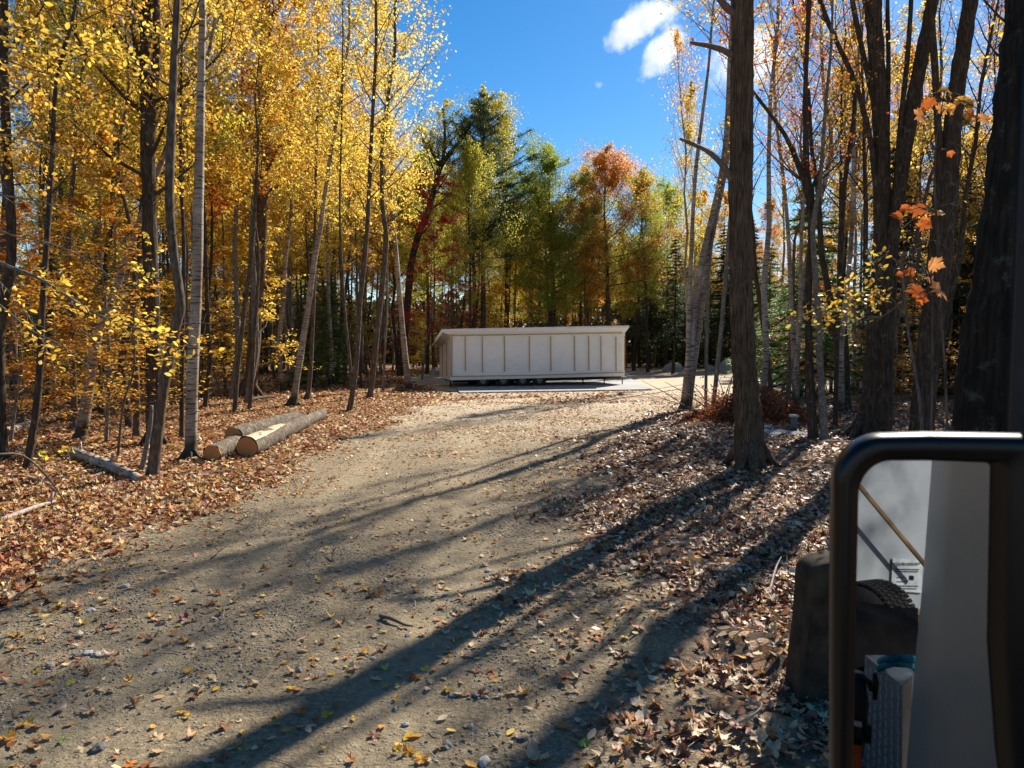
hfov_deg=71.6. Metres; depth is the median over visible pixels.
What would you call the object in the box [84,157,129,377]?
birch tree
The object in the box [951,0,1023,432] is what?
oak tree
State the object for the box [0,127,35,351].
birch tree
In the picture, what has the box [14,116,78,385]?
dark tree
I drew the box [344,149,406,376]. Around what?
dark tree
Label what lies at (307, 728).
fallen leaf
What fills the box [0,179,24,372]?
dark tree
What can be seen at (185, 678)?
pebbles
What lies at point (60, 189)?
dark tree
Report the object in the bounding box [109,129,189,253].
maple tree
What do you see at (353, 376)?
maple tree
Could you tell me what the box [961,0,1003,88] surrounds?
maple tree
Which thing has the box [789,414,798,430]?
well pipe
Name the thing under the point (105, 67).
maple tree
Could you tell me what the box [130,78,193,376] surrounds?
dark tree
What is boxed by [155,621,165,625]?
stone
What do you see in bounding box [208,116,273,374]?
maple tree
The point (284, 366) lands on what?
maple tree
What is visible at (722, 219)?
maple tree
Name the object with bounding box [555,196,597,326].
dark tree
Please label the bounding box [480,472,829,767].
leaf litter
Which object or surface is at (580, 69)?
sky
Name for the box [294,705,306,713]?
fallen leaf
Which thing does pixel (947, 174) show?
maple tree
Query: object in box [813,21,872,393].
birch tree
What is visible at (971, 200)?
spruce tree
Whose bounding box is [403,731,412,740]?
fallen leaf
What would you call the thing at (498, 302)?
beech sapling
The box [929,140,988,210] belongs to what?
maple tree
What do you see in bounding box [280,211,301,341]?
dark tree
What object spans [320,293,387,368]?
beech sapling
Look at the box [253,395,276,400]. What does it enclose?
fallen branch
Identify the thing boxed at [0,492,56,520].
fallen branch
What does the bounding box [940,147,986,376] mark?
hemlock tree
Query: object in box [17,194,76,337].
maple tree
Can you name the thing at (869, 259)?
hemlock tree
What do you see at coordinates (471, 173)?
maple tree
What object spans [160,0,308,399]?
maple tree
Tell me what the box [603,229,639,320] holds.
maple tree
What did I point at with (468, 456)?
pebbles
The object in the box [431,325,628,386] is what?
shed
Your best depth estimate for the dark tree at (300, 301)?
54.96 m
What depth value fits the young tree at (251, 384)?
22.51 m
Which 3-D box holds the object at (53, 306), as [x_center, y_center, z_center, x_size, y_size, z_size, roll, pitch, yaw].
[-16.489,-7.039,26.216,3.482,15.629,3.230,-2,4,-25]
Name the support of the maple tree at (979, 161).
on the ground
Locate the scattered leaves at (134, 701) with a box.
[0,455,801,767]
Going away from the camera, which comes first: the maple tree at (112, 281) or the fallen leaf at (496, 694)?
the fallen leaf at (496, 694)
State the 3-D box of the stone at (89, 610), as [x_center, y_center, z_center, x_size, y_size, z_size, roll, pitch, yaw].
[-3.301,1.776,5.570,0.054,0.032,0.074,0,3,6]
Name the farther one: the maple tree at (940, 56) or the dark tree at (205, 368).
the dark tree at (205, 368)
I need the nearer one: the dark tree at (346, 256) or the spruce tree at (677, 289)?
the dark tree at (346, 256)
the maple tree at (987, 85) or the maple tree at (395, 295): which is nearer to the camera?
the maple tree at (987, 85)
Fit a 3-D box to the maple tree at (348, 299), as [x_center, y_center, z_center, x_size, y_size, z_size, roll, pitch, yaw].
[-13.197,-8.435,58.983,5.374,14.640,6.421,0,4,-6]
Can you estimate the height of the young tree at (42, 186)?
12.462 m
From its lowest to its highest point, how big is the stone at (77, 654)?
0.031 m
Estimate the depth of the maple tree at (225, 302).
55.77 m
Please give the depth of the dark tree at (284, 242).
48.26 m
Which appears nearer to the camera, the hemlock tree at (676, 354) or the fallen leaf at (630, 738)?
the fallen leaf at (630, 738)
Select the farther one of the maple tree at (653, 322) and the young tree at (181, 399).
the maple tree at (653, 322)
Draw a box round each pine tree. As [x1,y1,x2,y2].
[429,90,538,327]
[472,114,551,327]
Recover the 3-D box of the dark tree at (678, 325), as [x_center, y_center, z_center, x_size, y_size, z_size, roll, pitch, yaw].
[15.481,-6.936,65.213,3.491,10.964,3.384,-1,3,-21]
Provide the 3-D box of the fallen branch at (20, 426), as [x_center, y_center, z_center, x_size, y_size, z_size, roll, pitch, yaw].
[-12.841,0.796,21.313,0.264,0.293,9.983,-1,3,-13]
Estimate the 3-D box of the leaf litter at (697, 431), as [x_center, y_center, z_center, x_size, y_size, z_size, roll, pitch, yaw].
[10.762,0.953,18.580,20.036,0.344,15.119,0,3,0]
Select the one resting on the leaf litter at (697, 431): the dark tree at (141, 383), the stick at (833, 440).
the stick at (833, 440)
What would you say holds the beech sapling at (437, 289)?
on the ground
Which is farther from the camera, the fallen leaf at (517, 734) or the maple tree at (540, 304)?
the maple tree at (540, 304)
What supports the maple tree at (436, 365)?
on the ground
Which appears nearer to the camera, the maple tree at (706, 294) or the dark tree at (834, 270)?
the dark tree at (834, 270)
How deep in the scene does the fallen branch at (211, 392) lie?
28.12 m
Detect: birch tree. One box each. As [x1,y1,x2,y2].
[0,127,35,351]
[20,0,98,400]
[57,167,103,350]
[71,0,285,440]
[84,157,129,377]
[104,100,140,369]
[122,0,276,460]
[157,210,178,353]
[157,215,181,368]
[217,206,245,372]
[236,0,337,391]
[244,128,309,386]
[260,0,428,406]
[267,119,313,380]
[269,223,293,369]
[282,45,371,385]
[329,114,375,375]
[344,197,371,373]
[346,0,443,390]
[368,197,405,369]
[650,25,714,329]
[657,0,797,409]
[671,79,719,281]
[712,0,836,401]
[718,0,826,399]
[756,50,811,390]
[757,0,854,404]
[757,0,896,396]
[785,0,931,411]
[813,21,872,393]
[824,181,860,277]
[833,33,894,393]
[847,85,894,388]
[890,52,948,388]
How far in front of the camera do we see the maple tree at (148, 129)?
14.57 m
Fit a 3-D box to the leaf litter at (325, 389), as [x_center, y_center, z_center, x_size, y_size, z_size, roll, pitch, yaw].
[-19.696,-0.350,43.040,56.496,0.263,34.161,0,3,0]
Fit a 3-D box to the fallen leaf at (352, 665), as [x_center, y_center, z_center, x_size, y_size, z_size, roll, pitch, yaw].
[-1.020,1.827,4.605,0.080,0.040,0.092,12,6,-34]
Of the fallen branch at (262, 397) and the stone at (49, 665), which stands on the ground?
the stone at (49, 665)
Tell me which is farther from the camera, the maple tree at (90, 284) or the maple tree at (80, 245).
the maple tree at (90, 284)
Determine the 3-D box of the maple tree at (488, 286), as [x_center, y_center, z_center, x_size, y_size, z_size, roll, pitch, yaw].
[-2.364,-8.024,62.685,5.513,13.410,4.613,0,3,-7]
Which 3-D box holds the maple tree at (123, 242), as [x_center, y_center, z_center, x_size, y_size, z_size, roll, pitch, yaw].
[-18.862,-9.540,34.882,8.086,19.751,7.715,-2,4,-18]
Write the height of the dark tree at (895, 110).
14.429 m
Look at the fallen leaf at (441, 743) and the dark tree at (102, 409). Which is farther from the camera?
the dark tree at (102, 409)
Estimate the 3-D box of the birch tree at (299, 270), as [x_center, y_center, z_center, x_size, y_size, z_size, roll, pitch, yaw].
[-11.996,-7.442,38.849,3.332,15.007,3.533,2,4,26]
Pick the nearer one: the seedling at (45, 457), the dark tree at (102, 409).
the seedling at (45, 457)
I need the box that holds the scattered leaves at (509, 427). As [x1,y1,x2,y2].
[290,390,728,458]
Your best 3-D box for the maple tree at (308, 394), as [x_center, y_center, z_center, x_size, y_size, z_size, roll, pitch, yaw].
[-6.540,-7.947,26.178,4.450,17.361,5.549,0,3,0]
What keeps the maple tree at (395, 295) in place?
on the ground
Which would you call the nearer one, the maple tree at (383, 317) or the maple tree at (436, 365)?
the maple tree at (383, 317)
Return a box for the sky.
[0,0,1004,341]
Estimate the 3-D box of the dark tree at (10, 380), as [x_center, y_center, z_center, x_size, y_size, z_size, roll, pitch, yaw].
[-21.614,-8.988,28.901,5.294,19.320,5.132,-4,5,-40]
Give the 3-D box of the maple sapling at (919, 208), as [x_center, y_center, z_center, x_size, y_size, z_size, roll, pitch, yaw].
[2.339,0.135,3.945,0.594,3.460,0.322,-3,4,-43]
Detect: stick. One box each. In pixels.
[0,452,82,516]
[3,474,67,488]
[210,542,227,558]
[331,543,337,561]
[378,614,412,626]
[601,619,621,645]
[738,702,762,723]
[767,557,781,601]
[818,440,848,441]
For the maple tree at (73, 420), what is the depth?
17.07 m
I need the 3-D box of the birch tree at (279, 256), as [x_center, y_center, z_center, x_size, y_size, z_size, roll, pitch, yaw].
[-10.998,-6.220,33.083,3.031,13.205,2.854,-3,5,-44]
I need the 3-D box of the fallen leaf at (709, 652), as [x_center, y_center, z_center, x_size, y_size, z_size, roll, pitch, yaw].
[1.339,1.772,4.673,0.123,0.080,0.110,10,-4,45]
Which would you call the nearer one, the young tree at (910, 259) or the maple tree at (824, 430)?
the maple tree at (824, 430)
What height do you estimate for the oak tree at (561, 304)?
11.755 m
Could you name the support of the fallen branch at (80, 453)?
on the leaf litter at (85, 527)
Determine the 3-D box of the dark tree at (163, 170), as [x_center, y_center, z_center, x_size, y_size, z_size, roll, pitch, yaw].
[-15.104,-8.006,28.490,4.718,17.428,4.432,-1,3,-23]
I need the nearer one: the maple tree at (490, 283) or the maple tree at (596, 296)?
the maple tree at (596, 296)
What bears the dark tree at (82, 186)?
on the ground
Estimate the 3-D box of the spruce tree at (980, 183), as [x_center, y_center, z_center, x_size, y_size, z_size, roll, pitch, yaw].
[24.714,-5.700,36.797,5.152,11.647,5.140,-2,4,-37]
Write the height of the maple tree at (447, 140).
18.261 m
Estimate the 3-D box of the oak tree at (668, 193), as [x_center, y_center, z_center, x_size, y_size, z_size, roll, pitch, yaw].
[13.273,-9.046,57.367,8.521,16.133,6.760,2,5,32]
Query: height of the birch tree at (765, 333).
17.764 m
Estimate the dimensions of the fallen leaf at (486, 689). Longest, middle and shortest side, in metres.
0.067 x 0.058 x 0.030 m
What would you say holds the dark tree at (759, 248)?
on the ground
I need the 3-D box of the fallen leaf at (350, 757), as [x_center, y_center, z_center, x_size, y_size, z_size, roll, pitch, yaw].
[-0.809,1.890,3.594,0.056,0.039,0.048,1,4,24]
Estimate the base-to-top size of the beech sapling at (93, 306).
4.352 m
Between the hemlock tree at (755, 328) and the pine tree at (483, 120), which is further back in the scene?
the hemlock tree at (755, 328)
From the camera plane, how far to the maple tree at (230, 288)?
66.03 m
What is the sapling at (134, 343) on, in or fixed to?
on the ground
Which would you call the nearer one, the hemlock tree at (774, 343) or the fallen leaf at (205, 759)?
the fallen leaf at (205, 759)
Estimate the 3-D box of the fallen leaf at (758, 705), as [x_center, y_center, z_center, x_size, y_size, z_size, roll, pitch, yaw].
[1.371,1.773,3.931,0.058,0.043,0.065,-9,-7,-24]
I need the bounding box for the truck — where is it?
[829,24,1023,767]
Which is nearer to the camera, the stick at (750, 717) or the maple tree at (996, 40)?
the stick at (750, 717)
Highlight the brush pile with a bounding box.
[643,352,860,428]
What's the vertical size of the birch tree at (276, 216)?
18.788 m
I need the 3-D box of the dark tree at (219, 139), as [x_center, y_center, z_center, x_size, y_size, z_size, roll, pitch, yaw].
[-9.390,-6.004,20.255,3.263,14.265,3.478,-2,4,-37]
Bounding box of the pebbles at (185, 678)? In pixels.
[0,507,827,767]
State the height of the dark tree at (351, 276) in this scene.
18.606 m
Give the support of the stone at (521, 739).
on the ground
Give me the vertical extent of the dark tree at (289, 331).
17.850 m
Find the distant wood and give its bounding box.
[0,248,866,366]
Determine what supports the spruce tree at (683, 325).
on the ground
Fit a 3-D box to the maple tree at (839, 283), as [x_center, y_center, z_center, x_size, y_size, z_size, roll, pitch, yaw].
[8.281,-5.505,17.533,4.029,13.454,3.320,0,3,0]
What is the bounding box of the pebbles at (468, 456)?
[218,406,675,507]
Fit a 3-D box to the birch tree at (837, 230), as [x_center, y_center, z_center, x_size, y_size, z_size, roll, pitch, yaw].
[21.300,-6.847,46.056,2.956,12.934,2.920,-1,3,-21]
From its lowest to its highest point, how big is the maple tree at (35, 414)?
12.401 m
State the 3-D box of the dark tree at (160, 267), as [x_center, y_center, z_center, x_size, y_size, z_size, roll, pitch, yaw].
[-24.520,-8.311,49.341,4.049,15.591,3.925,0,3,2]
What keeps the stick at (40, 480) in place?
on the leaf litter at (85, 527)
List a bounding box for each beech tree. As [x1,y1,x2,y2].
[0,0,164,171]
[0,194,224,382]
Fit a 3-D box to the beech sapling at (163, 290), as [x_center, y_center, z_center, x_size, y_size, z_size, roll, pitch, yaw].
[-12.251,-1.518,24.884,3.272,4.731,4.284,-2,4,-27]
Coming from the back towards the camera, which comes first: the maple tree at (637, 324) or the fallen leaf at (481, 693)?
the maple tree at (637, 324)
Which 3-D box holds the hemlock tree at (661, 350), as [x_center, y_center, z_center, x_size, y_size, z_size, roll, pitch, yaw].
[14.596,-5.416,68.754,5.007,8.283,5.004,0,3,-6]
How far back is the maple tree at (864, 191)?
21.03 m
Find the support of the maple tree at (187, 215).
on the ground
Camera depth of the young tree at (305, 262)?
33.30 m
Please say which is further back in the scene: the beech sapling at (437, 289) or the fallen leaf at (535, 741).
the beech sapling at (437, 289)
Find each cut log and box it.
[203,434,242,460]
[224,410,301,438]
[235,409,326,456]
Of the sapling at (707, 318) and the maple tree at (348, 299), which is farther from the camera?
the maple tree at (348, 299)
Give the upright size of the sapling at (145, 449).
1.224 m
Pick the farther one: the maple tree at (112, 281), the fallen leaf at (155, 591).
the maple tree at (112, 281)
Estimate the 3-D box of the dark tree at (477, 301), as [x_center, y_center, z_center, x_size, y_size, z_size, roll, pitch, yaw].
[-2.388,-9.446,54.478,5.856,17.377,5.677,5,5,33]
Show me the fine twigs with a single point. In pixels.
(552, 549)
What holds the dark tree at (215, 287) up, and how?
on the ground
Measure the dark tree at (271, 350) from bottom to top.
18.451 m
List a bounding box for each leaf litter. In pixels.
[0,399,586,477]
[0,471,296,623]
[5,368,623,401]
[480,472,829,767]
[553,399,953,478]
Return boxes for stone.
[45,663,54,668]
[72,652,81,658]
[82,650,92,655]
[87,608,96,612]
[92,651,100,656]
[92,742,107,753]
[120,584,129,587]
[154,668,161,673]
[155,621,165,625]
[401,722,408,726]
[443,739,452,749]
[449,693,457,697]
[471,692,478,696]
[478,755,489,767]
[517,735,527,742]
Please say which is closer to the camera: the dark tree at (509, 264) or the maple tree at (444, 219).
the maple tree at (444, 219)
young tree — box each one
[0,0,98,415]
[8,0,250,436]
[47,69,176,415]
[106,0,259,437]
[220,111,285,409]
[280,130,345,387]
[330,150,390,388]
[353,108,417,390]
[756,157,837,398]
[893,95,974,353]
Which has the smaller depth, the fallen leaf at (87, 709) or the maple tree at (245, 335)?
the fallen leaf at (87, 709)
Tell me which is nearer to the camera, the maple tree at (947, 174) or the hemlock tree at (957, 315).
the maple tree at (947, 174)
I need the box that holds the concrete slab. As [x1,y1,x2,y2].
[448,376,651,393]
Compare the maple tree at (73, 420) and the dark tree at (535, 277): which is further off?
the dark tree at (535, 277)
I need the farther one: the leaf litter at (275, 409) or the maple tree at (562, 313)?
the maple tree at (562, 313)
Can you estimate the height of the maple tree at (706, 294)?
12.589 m
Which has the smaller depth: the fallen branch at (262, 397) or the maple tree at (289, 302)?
the fallen branch at (262, 397)
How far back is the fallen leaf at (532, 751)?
3.60 m
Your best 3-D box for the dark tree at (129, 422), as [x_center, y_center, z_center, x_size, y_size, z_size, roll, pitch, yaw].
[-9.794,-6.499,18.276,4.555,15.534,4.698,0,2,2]
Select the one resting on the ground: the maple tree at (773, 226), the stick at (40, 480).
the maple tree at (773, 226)
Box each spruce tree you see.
[612,246,659,366]
[614,269,648,366]
[625,225,673,368]
[641,291,672,366]
[646,236,704,373]
[648,263,685,363]
[662,269,704,366]
[700,225,730,362]
[700,272,717,361]
[702,222,757,356]
[727,220,772,338]
[769,256,814,350]
[910,119,985,321]
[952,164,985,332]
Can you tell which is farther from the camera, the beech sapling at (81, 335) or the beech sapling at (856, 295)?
the beech sapling at (81, 335)
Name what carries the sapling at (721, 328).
on the ground
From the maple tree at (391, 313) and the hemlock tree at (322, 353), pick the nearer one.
the hemlock tree at (322, 353)
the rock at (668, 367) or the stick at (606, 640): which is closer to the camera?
the stick at (606, 640)
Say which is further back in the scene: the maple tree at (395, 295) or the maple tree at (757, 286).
the maple tree at (395, 295)
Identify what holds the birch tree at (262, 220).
on the ground
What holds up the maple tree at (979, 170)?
on the ground
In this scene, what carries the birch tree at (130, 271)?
on the ground
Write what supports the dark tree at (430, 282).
on the ground
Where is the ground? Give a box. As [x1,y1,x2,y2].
[0,360,954,767]
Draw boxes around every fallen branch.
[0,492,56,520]
[7,397,132,432]
[69,442,146,483]
[198,384,223,401]
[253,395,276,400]
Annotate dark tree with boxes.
[0,0,61,423]
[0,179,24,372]
[5,38,32,392]
[8,0,99,403]
[8,0,126,400]
[8,2,45,79]
[9,0,84,413]
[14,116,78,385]
[14,187,38,333]
[15,149,45,378]
[16,97,63,373]
[35,33,119,375]
[56,9,195,315]
[57,115,124,346]
[76,5,139,413]
[82,0,211,427]
[89,69,185,390]
[109,0,243,354]
[123,33,190,339]
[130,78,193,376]
[132,154,176,325]
[135,185,188,340]
[156,1,249,407]
[156,71,253,398]
[162,129,227,319]
[175,93,247,380]
[177,216,213,369]
[188,194,238,374]
[192,100,253,391]
[218,143,268,372]
[219,147,250,373]
[237,73,285,378]
[262,220,284,372]
[268,208,311,340]
[269,116,306,354]
[269,254,281,339]
[270,79,346,364]
[270,171,304,325]
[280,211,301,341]
[281,292,286,365]
[293,230,318,366]
[305,39,392,383]
[312,74,365,381]
[319,184,346,370]
[320,167,360,371]
[338,143,379,371]
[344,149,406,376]
[345,115,377,362]
[358,176,401,373]
[362,144,408,370]
[364,155,395,364]
[374,242,390,366]
[395,181,427,357]
[401,234,429,366]
[406,201,442,366]
[409,184,444,347]
[410,196,444,368]
[418,184,451,368]
[427,159,469,328]
[427,189,465,328]
[431,191,493,328]
[435,212,449,364]
[437,226,449,327]
[440,224,458,321]
[450,144,501,322]
[489,205,529,327]
[496,241,530,327]
[528,224,546,326]
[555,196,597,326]
[564,216,580,325]
[590,239,619,325]
[596,234,620,312]
[598,221,620,325]
[601,231,617,325]
[603,239,620,324]
[610,242,630,324]
[611,254,620,323]
[670,255,683,366]
[752,239,762,299]
[753,239,777,320]
[768,225,787,351]
[792,67,872,323]
[796,231,812,334]
[825,245,847,357]
[836,107,920,355]
[836,151,872,331]
[858,139,890,349]
[860,91,972,352]
[885,0,968,400]
[950,195,980,350]
[968,1,1003,150]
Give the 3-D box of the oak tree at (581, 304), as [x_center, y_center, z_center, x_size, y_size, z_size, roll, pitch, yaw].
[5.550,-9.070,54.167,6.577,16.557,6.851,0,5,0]
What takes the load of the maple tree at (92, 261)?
on the ground
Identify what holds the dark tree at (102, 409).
on the ground
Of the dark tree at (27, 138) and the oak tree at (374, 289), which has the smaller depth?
the dark tree at (27, 138)
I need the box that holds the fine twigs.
[0,443,839,767]
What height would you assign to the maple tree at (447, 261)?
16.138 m
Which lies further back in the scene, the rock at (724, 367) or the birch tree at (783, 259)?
the rock at (724, 367)
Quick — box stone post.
[785,551,828,703]
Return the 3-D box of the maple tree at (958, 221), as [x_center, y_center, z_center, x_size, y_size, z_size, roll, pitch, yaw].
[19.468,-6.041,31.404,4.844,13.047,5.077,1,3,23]
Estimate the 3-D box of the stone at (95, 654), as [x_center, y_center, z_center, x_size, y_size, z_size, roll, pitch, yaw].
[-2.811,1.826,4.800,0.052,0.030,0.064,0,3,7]
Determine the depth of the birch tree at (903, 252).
33.29 m
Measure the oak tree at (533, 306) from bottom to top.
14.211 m
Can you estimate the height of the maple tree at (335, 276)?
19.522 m
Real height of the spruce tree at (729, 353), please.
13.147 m
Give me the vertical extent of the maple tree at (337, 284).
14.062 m
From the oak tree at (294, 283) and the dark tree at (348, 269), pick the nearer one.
the dark tree at (348, 269)
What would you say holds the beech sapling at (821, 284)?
on the ground
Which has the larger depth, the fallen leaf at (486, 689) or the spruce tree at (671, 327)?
the spruce tree at (671, 327)
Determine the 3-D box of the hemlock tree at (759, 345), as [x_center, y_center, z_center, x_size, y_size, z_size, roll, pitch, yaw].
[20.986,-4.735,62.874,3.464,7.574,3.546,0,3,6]
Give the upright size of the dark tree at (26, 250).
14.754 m
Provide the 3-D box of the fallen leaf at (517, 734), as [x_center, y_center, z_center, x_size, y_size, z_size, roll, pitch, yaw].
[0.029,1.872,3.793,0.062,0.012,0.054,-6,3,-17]
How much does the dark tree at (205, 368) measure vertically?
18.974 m
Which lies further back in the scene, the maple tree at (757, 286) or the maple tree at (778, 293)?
the maple tree at (778, 293)
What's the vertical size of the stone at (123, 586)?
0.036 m
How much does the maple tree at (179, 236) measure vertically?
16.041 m
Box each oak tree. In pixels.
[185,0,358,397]
[216,195,312,371]
[271,189,337,359]
[354,181,451,351]
[370,136,494,373]
[461,215,534,327]
[490,128,621,326]
[499,170,591,326]
[511,204,584,326]
[542,138,703,325]
[554,162,621,325]
[602,156,682,371]
[626,180,724,365]
[679,0,780,474]
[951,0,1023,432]
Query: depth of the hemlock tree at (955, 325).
35.75 m
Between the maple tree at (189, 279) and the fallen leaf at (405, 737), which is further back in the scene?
the maple tree at (189, 279)
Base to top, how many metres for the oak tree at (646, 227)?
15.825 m
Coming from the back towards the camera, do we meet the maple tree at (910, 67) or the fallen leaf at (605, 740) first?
the maple tree at (910, 67)
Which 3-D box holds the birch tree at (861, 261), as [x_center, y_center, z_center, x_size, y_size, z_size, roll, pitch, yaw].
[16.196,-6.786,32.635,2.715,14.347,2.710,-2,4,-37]
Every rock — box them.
[429,369,439,374]
[661,362,682,371]
[704,365,714,371]
[719,356,731,372]
[764,429,806,435]
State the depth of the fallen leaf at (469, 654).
4.79 m
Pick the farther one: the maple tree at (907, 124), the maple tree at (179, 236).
the maple tree at (179, 236)
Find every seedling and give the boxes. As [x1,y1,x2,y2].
[37,450,55,470]
[58,445,74,462]
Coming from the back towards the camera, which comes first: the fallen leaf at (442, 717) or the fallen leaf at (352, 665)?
the fallen leaf at (352, 665)
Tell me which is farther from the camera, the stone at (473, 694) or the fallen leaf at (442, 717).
the stone at (473, 694)
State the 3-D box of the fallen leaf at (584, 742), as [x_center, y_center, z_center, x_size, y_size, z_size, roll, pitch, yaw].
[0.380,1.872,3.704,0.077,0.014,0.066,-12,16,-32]
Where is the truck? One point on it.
(926, 599)
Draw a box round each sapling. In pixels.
[0,201,142,441]
[5,269,142,406]
[5,311,31,362]
[5,352,11,392]
[6,282,77,392]
[10,129,227,442]
[18,176,217,382]
[44,299,115,370]
[58,277,109,376]
[65,275,129,380]
[97,232,163,456]
[120,272,210,388]
[131,284,184,366]
[138,405,153,472]
[162,247,247,393]
[179,210,321,376]
[218,299,274,376]
[288,326,309,366]
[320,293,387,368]
[392,306,437,370]
[408,311,437,361]
[409,285,450,369]
[455,289,494,328]
[458,282,524,327]
[486,308,510,327]
[568,295,628,345]
[689,118,729,407]
[699,97,765,402]
[771,276,851,387]
[772,284,850,389]
[785,190,973,430]
[848,258,956,402]
[889,87,989,431]
[896,256,946,430]
[940,233,975,387]
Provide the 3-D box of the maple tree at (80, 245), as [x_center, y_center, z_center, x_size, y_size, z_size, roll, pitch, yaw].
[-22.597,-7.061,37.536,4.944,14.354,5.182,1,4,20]
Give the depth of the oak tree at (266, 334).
52.62 m
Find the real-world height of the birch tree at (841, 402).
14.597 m
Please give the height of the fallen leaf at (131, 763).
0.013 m
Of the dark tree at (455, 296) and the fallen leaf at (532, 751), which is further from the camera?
the dark tree at (455, 296)
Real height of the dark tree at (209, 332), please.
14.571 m
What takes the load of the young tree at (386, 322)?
on the ground
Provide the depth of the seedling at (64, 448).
12.28 m
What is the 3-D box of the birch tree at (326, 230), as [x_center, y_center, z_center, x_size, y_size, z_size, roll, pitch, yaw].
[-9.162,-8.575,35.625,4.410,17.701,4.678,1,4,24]
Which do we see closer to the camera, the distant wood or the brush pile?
the brush pile
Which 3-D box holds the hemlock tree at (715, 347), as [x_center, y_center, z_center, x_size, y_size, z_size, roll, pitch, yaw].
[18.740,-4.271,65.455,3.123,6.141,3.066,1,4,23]
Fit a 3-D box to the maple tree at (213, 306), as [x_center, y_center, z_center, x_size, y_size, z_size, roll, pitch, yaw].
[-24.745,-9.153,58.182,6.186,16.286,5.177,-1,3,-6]
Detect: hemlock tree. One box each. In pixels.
[273,235,342,387]
[296,271,354,369]
[305,277,367,384]
[636,288,682,365]
[652,303,683,363]
[658,278,683,361]
[697,261,728,366]
[701,310,728,365]
[723,259,775,366]
[725,177,865,397]
[727,244,804,374]
[753,296,762,361]
[756,289,804,377]
[757,257,813,373]
[802,252,851,373]
[814,142,966,394]
[816,205,863,371]
[848,225,916,377]
[893,147,983,384]
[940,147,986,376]
[942,222,976,374]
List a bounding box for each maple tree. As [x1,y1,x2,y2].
[0,0,140,460]
[0,0,152,468]
[0,0,185,429]
[8,0,279,412]
[12,17,192,395]
[16,5,186,367]
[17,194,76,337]
[33,0,261,445]
[36,141,119,364]
[59,191,135,352]
[59,242,110,305]
[64,198,132,344]
[70,0,234,476]
[71,203,131,374]
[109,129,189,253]
[155,69,236,311]
[158,116,246,301]
[159,213,191,368]
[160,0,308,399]
[163,111,219,356]
[174,145,243,382]
[176,185,231,368]
[182,0,356,402]
[188,211,239,369]
[193,0,302,411]
[203,217,246,368]
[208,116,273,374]
[213,215,247,349]
[214,164,283,353]
[216,260,245,327]
[223,60,330,378]
[256,0,391,399]
[269,212,309,369]
[271,131,346,379]
[276,0,456,410]
[292,211,347,366]
[298,0,451,398]
[302,145,378,378]
[304,92,385,347]
[316,256,353,359]
[320,216,377,341]
[337,194,378,361]
[344,238,374,367]
[349,121,423,373]
[358,167,432,370]
[371,168,486,379]
[375,216,410,369]
[390,98,487,375]
[404,228,452,366]
[411,201,442,365]
[418,180,470,325]
[421,84,528,327]
[425,131,527,328]
[457,248,500,322]
[465,220,512,325]
[478,197,538,327]
[511,293,535,326]
[516,167,556,326]
[517,233,541,326]
[524,229,543,326]
[551,199,625,325]
[555,275,576,326]
[572,218,617,325]
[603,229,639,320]
[609,166,690,370]
[610,249,636,367]
[636,223,671,367]
[672,187,725,342]
[678,231,724,367]
[685,0,912,439]
[694,189,755,312]
[698,0,795,399]
[754,197,796,352]
[756,0,870,409]
[759,0,894,439]
[760,0,940,425]
[764,205,835,294]
[794,0,908,409]
[810,0,928,304]
[815,13,914,389]
[816,187,870,288]
[817,199,860,286]
[819,0,890,439]
[862,37,992,359]
[864,0,984,399]
[870,156,928,342]
[876,0,938,431]
[897,0,1004,378]
[907,0,978,431]
[909,98,992,388]
[926,0,1004,222]
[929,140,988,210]
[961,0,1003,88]
[961,86,993,221]
[968,0,1004,190]
[974,145,985,208]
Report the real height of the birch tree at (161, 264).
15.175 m
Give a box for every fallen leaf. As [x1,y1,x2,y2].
[0,728,16,739]
[2,676,13,680]
[14,763,26,767]
[18,716,34,724]
[32,758,41,764]
[56,703,66,709]
[79,699,99,713]
[123,760,138,767]
[146,630,157,639]
[148,760,163,766]
[151,588,159,595]
[178,610,188,618]
[180,617,189,623]
[199,757,214,761]
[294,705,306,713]
[305,724,310,731]
[321,709,332,718]
[347,752,356,759]
[348,659,358,669]
[368,730,382,738]
[393,743,400,751]
[402,744,416,756]
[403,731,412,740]
[407,733,421,736]
[413,754,428,763]
[437,738,446,746]
[438,714,447,719]
[464,652,474,656]
[464,760,475,766]
[475,687,483,696]
[481,684,489,692]
[493,689,502,696]
[512,732,521,737]
[524,737,551,761]
[528,738,540,743]
[556,720,569,727]
[577,738,589,746]
[601,735,608,743]
[624,731,634,743]
[643,763,657,766]
[674,577,686,584]
[679,721,688,728]
[686,673,699,678]
[704,752,714,763]
[706,727,717,737]
[707,645,724,659]
[750,619,762,628]
[754,700,764,708]
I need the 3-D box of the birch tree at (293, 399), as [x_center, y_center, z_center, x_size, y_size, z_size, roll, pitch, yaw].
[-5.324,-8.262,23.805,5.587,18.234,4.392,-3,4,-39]
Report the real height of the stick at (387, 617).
0.047 m
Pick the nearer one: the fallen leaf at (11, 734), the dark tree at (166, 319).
the fallen leaf at (11, 734)
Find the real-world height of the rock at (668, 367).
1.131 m
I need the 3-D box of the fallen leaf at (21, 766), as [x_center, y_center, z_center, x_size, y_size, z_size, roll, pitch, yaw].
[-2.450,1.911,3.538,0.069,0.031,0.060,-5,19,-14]
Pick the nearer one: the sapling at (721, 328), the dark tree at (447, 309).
the sapling at (721, 328)
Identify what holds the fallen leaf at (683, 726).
on the ground

